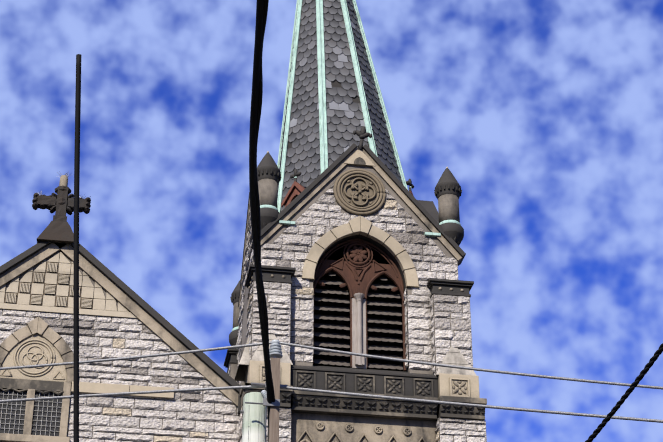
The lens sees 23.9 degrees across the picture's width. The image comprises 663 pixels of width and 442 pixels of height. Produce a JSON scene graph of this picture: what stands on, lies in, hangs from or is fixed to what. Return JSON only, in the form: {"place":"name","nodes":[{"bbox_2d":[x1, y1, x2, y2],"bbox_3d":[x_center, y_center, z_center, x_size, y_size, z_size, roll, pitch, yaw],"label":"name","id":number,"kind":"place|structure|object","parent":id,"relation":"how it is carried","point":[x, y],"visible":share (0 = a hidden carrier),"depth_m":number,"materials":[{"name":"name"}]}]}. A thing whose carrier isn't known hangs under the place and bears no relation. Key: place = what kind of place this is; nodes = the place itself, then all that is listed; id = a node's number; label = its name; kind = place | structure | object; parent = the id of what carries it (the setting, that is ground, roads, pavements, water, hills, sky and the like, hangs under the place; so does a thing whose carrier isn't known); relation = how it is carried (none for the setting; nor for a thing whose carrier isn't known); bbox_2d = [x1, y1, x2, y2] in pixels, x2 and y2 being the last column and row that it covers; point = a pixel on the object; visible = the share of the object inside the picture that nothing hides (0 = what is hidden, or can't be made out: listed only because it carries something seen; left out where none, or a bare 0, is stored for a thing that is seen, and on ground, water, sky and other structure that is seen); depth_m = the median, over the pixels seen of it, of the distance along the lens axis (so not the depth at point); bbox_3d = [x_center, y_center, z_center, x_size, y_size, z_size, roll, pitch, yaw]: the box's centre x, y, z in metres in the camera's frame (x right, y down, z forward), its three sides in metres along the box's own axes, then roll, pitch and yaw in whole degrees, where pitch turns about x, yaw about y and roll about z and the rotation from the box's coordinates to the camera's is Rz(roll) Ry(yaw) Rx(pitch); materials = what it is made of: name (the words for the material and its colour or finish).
{"place":"outdoors","nodes":[
{"label":"outdoors","id":0,"kind":"place"},
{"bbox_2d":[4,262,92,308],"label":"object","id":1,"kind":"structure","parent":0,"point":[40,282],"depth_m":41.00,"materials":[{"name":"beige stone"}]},
{"bbox_2d":[0,251,239,441],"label":"stone wall","id":2,"kind":"structure","parent":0,"point":[70,261],"depth_m":40.34,"materials":[{"name":"grey stone"}]},
{"bbox_2d":[0,317,73,441],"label":"window surround","id":3,"kind":"object","parent":2,"relation":"in","point":[38,326],"visible":0.77,"depth_m":39.88,"materials":[{"name":"beige stone"}]},
{"bbox_2d":[0,390,61,435],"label":"nave window grilles","id":4,"kind":"object","parent":3,"relation":"in","point":[37,415],"visible":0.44,"depth_m":39.27,"materials":[{"name":"grey metal"}]},
{"bbox_2d":[0,390,62,435],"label":"window panes","id":5,"kind":"structure","parent":3,"relation":"in","point":[38,412],"depth_m":39.31,"materials":[{"name":"grey glass"}]},
{"bbox_2d":[0,378,63,394],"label":"window lintel","id":6,"kind":"structure","parent":3,"relation":"attached to","point":[22,385],"depth_m":39.63,"materials":[{"name":"grey stone"}]},
{"bbox_2d":[0,334,66,381],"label":"tympanum","id":7,"kind":"object","parent":3,"relation":"in","point":[8,361],"visible":0.62,"depth_m":39.98,"materials":[{"name":"beige stone"}]},
{"bbox_2d":[0,339,64,379],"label":"tympanum tracery","id":8,"kind":"object","parent":7,"relation":"attached to","point":[32,356],"visible":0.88,"depth_m":40.02,"materials":[{"name":"beige stone"}]},
{"bbox_2d":[0,243,238,406],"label":"gable coping","id":9,"kind":"object","parent":2,"relation":"attached to","point":[152,324],"visible":0.54,"depth_m":41.07,"materials":[{"name":"beige stone"}]},
{"bbox_2d":[0,241,240,414],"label":"roof edge","id":10,"kind":"object","parent":9,"relation":"on","point":[148,309],"visible":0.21,"depth_m":41.07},
{"bbox_2d":[0,309,239,441],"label":"stone wall","id":11,"kind":"structure","parent":2,"relation":"attached to","point":[121,421],"depth_m":40.21,"materials":[{"name":"grey stone"}]},
{"bbox_2d":[71,381,173,398],"bbox_3d":[-5.326,4.327,40.001,2.602,0.280,0.095,5,-29,-8],"label":"stone band","id":12,"kind":"object","parent":2,"relation":"attached to","point":[92,388],"visible":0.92,"depth_m":39.96,"materials":[{"name":"beige stone"}]},
{"bbox_2d":[0,341,662,422],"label":"utility wires","id":13,"kind":"object","parent":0,"point":[346,393],"visible":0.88,"depth_m":16.91,"materials":[{"name":"grey metal"}]},
{"bbox_2d":[251,382,287,388],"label":"wire clamps","id":14,"kind":"object","parent":13,"relation":"attached to","point":[263,385],"visible":0.42,"depth_m":16.98,"materials":[{"name":"metal"}]},
{"bbox_2d":[0,0,662,441],"label":"sky","id":15,"kind":"structure","parent":0,"point":[546,116],"materials":[{"name":"blue"}]},
{"bbox_2d":[290,169,413,191],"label":"finials","id":16,"kind":"object","parent":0,"point":[408,182],"visible":0.38,"depth_m":45.55,"materials":[{"name":"grey metal"}]},
{"bbox_2d":[352,293,365,368],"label":"column","id":17,"kind":"structure","parent":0,"point":[358,324],"depth_m":42.23,"materials":[{"name":"grey stone"}]},
{"bbox_2d":[291,412,436,441],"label":"decorative frieze","id":18,"kind":"object","parent":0,"point":[301,423],"visible":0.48,"depth_m":40.32,"materials":[{"name":"beige stone"}]},
{"bbox_2d":[297,422,425,441],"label":"carved ornaments","id":19,"kind":"object","parent":18,"relation":"attached to","point":[347,428],"visible":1,"depth_m":40.19},
{"bbox_2d":[241,407,486,441],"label":"tower lower piers","id":20,"kind":"structure","parent":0,"point":[437,426],"depth_m":40.41,"materials":[{"name":"grey stone"}]},
{"bbox_3d":[-10.064,10.094,53.493,11.450,5.186,29.700,5,-29,-8],"label":"nave","id":21,"kind":"object","parent":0,"visible":0},
{"bbox_2d":[32,186,90,243],"bbox_3d":[-7.326,-0.115,42.286,1.571,1.879,0.808,5,-29,-8],"label":"stone cross","id":22,"kind":"object","parent":21,"relation":"on","point":[58,229],"visible":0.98,"depth_m":42.26,"materials":[{"name":"stone"}]},
{"bbox_2d":[59,175,67,186],"bbox_3d":[-7.323,-1.048,42.805,0.230,0.400,0.230,5,-29,-8],"label":"cross top stub","id":23,"kind":"object","parent":22,"relation":"on","point":[63,180],"visible":0.73,"depth_m":42.73,"materials":[{"name":"beige stone"}]},
{"bbox_2d":[0,252,136,318],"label":"nave chequer tiles","id":24,"kind":"object","parent":21,"relation":"attached to","point":[89,289],"visible":0.85,"depth_m":41.04,"materials":[{"name":"beige stone"}]},
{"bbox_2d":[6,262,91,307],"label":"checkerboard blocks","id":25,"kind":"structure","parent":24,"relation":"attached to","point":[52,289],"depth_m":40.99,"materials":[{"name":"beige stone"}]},
{"label":"ground","id":26,"kind":"structure","parent":0,"visible":0},
{"bbox_2d":[242,392,266,441],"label":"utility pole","id":27,"kind":"object","parent":26,"relation":"on","point":[255,417],"visible":0.79,"depth_m":16.80,"materials":[{"name":"metal"}]},
{"bbox_2d":[245,398,279,406],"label":"arm brackets","id":28,"kind":"object","parent":27,"relation":"attached to","point":[276,403],"visible":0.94,"depth_m":16.66,"materials":[{"name":"metal"}]},
{"bbox_2d":[269,358,279,441],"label":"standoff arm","id":29,"kind":"object","parent":27,"relation":"attached to","point":[274,413],"visible":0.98,"depth_m":16.66},
{"bbox_2d":[261,340,282,397],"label":"pin insulators","id":30,"kind":"object","parent":29,"relation":"attached to","point":[275,349],"visible":0.71,"depth_m":16.98,"materials":[{"name":"grey ceramic"}]},
{"bbox_2d":[73,0,662,441],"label":"black cables","id":31,"kind":"object","parent":29,"relation":"attached to","point":[255,114],"visible":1,"depth_m":11.55,"materials":[{"name":"black rubber"}]},
{"bbox_2d":[229,165,472,385],"bbox_3d":[0.288,10.693,41.111,6.340,25.740,6.700,5,-29,-8],"label":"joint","id":32,"kind":"object","parent":26,"relation":"on","point":[295,217],"visible":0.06,"depth_m":43.40,"materials":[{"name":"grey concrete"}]},
{"bbox_2d":[278,2,396,264],"bbox_3d":[0.304,-4.860,49.619,5.100,16.605,5.300,5,-29,-8],"label":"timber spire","id":33,"kind":"object","parent":32,"relation":"on","point":[336,84],"visible":0.03,"depth_m":45.88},
{"bbox_2d":[277,0,402,211],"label":"spire slates","id":34,"kind":"object","parent":33,"relation":"attached to","point":[305,134],"visible":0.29,"depth_m":47.56,"materials":[{"name":"grey stone"}]},
{"bbox_2d":[277,0,407,212],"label":"spire copper ribs","id":35,"kind":"object","parent":33,"relation":"attached to","point":[321,90],"visible":0.25,"depth_m":48.07,"materials":[{"name":"green metal"}]},
{"bbox_2d":[282,181,410,205],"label":"dark lucarne roof","id":36,"kind":"structure","parent":33,"relation":"attached to","point":[301,186],"depth_m":45.34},
{"bbox_2d":[281,182,412,206],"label":"dormer trim","id":37,"kind":"structure","parent":33,"relation":"attached to","point":[295,190],"depth_m":45.27,"materials":[{"name":"brown wood"}]},
{"bbox_2d":[224,264,473,373],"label":"pier caps","id":38,"kind":"object","parent":32,"relation":"on","point":[433,284],"visible":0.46,"depth_m":42.63,"materials":[{"name":"black stone"}]},
{"bbox_2d":[229,152,463,345],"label":"pinnacles","id":39,"kind":"object","parent":38,"relation":"on","point":[452,230],"visible":0.4,"depth_m":43.85,"materials":[{"name":"grey stone"}]},
{"bbox_2d":[230,169,461,345],"bbox_3d":[0.304,1.617,46.029,6.000,3.055,6.395,5,-29,-8],"label":"turret carving","id":40,"kind":"object","parent":39,"relation":"attached to","point":[279,176],"visible":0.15,"depth_m":44.36},
{"bbox_2d":[233,179,459,327],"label":"pinnacle shafts","id":41,"kind":"object","parent":39,"relation":"on","point":[448,206],"visible":0.29,"depth_m":44.06,"materials":[{"name":"grey stone"}]},
{"bbox_2d":[232,205,460,330],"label":"pinnacle collars","id":42,"kind":"object","parent":39,"relation":"attached to","point":[440,223],"visible":0.1,"depth_m":43.90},
{"bbox_2d":[248,274,463,291],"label":"cornice ornaments","id":43,"kind":"object","parent":38,"relation":"attached to","point":[440,288],"visible":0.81,"depth_m":42.58},
{"bbox_2d":[239,147,461,308],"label":"gable rake mouldings","id":44,"kind":"object","parent":32,"relation":"attached to","point":[319,186],"visible":0.17,"depth_m":43.92,"materials":[{"name":"beige stone"}]},
{"bbox_2d":[238,143,465,306],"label":"dark gable copings","id":45,"kind":"object","parent":32,"relation":"on","point":[429,211],"visible":0.27,"depth_m":44.10,"materials":[{"name":"grey stone"}]},
{"bbox_2d":[354,157,365,164],"bbox_3d":[0.802,-1.709,44.460,0.340,0.240,0.012,5,-29,-8],"label":"ornament","id":46,"kind":"object","parent":45,"relation":"attached to","point":[359,160],"visible":1,"depth_m":44.44,"materials":[{"name":"stone"}]},
{"bbox_2d":[353,126,371,149],"bbox_3d":[0.894,-2.368,44.873,0.566,0.816,0.162,5,-29,-8],"label":"cross","id":47,"kind":"object","parent":45,"relation":"on","point":[362,134],"visible":1,"depth_m":44.88,"materials":[{"name":"grey stone"}]},
{"bbox_2d":[235,329,476,380],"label":"pier gablet weatherings","id":48,"kind":"object","parent":32,"relation":"on","point":[454,356],"visible":0.65,"depth_m":41.32,"materials":[{"name":"beige stone"}]},
{"bbox_2d":[228,210,485,441],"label":"tower wall","id":49,"kind":"structure","parent":32,"relation":"attached to","point":[298,324],"depth_m":42.02,"materials":[{"name":"grey stone"}]},
{"bbox_2d":[314,272,402,369],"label":"louver slats","id":50,"kind":"object","parent":32,"relation":"attached to","point":[346,336],"visible":0.85,"depth_m":42.52,"materials":[{"name":"grey wood"}]},
{"bbox_2d":[314,271,403,370],"bbox_3d":[0.666,2.399,43.114,2.970,4.310,0.100,5,-29,-8],"label":"louver opening","id":51,"kind":"object","parent":32,"relation":"attached to","point":[388,281],"depth_m":42.86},
{"bbox_2d":[313,238,405,370],"bbox_3d":[0.738,2.194,42.734,2.589,3.900,0.135,5,-29,-8],"label":"window frame","id":52,"kind":"object","parent":32,"relation":"attached to","point":[360,276],"visible":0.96,"depth_m":43.16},
{"bbox_2d":[344,149,374,166],"bbox_3d":[0.771,-1.747,44.693,0.914,0.539,0.375,5,-29,-8],"label":"gable apex stone","id":53,"kind":"object","parent":32,"relation":"attached to","point":[357,154],"visible":0.5,"depth_m":44.49,"materials":[{"name":"beige stone"}]},
{"bbox_2d":[333,169,385,215],"bbox_3d":[0.797,-0.819,44.002,1.510,1.510,0.130,5,-29,-8],"label":"round medallion","id":54,"kind":"object","parent":32,"relation":"attached to","point":[347,204],"visible":0.96,"depth_m":43.99,"materials":[{"name":"beige stone"}]},
{"bbox_2d":[344,177,375,205],"bbox_3d":[0.798,-0.822,43.996,0.915,0.915,0.072,5,-29,-8],"label":"quatrefoil ornament","id":55,"kind":"object","parent":54,"relation":"attached to","point":[353,196],"visible":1,"depth_m":43.98,"materials":[{"name":"brown stone"}]},
{"bbox_2d":[273,185,446,256],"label":"gable wall","id":56,"kind":"structure","parent":32,"relation":"attached to","point":[404,238],"depth_m":43.53,"materials":[{"name":"grey stone"}]},
{"bbox_2d":[279,220,440,236],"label":"rake foot flashings","id":57,"kind":"object","parent":32,"relation":"on","point":[430,234],"visible":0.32,"depth_m":43.13,"materials":[{"name":"teal metal"}]},
{"bbox_2d":[302,216,418,288],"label":"belfry arch voussoirs","id":58,"kind":"object","parent":32,"relation":"attached to","point":[360,225],"visible":0.98,"depth_m":43.19,"materials":[{"name":"beige stone"}]},
{"bbox_2d":[317,234,405,290],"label":"arch molding","id":59,"kind":"structure","parent":32,"relation":"attached to","point":[382,247],"depth_m":43.47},
{"bbox_2d":[244,360,479,397],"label":"stone pedestals","id":60,"kind":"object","parent":32,"relation":"attached to","point":[253,373],"depth_m":40.87,"materials":[{"name":"beige stone"}]},
{"bbox_2d":[262,369,466,394],"bbox_3d":[0.889,4.168,40.611,5.405,0.405,0.070,5,-29,-8],"label":"carved ornamental panel","id":61,"kind":"object","parent":60,"relation":"attached to","point":[453,386],"visible":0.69,"depth_m":40.94,"materials":[{"name":"beige stone"}]},
{"bbox_2d":[260,365,469,396],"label":"carved square ornaments","id":62,"kind":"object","parent":60,"relation":"attached to","point":[450,378],"depth_m":40.86},
{"bbox_2d":[239,383,486,421],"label":"cornice","id":63,"kind":"structure","parent":32,"relation":"attached to","point":[340,410],"depth_m":40.42,"materials":[{"name":"grey stone"}]},
{"bbox_2d":[290,365,437,397],"bbox_3d":[0.796,4.229,41.212,3.920,1.126,0.875,5,-29,-8],"label":"parapet panel","id":64,"kind":"object","parent":63,"relation":"on","point":[320,371],"depth_m":40.80,"materials":[{"name":"grey stone"}]},
{"bbox_2d":[295,370,433,396],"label":"carved square panels","id":65,"kind":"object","parent":64,"relation":"attached to","point":[358,375],"depth_m":40.73,"materials":[{"name":"grey stone"}]}
]}

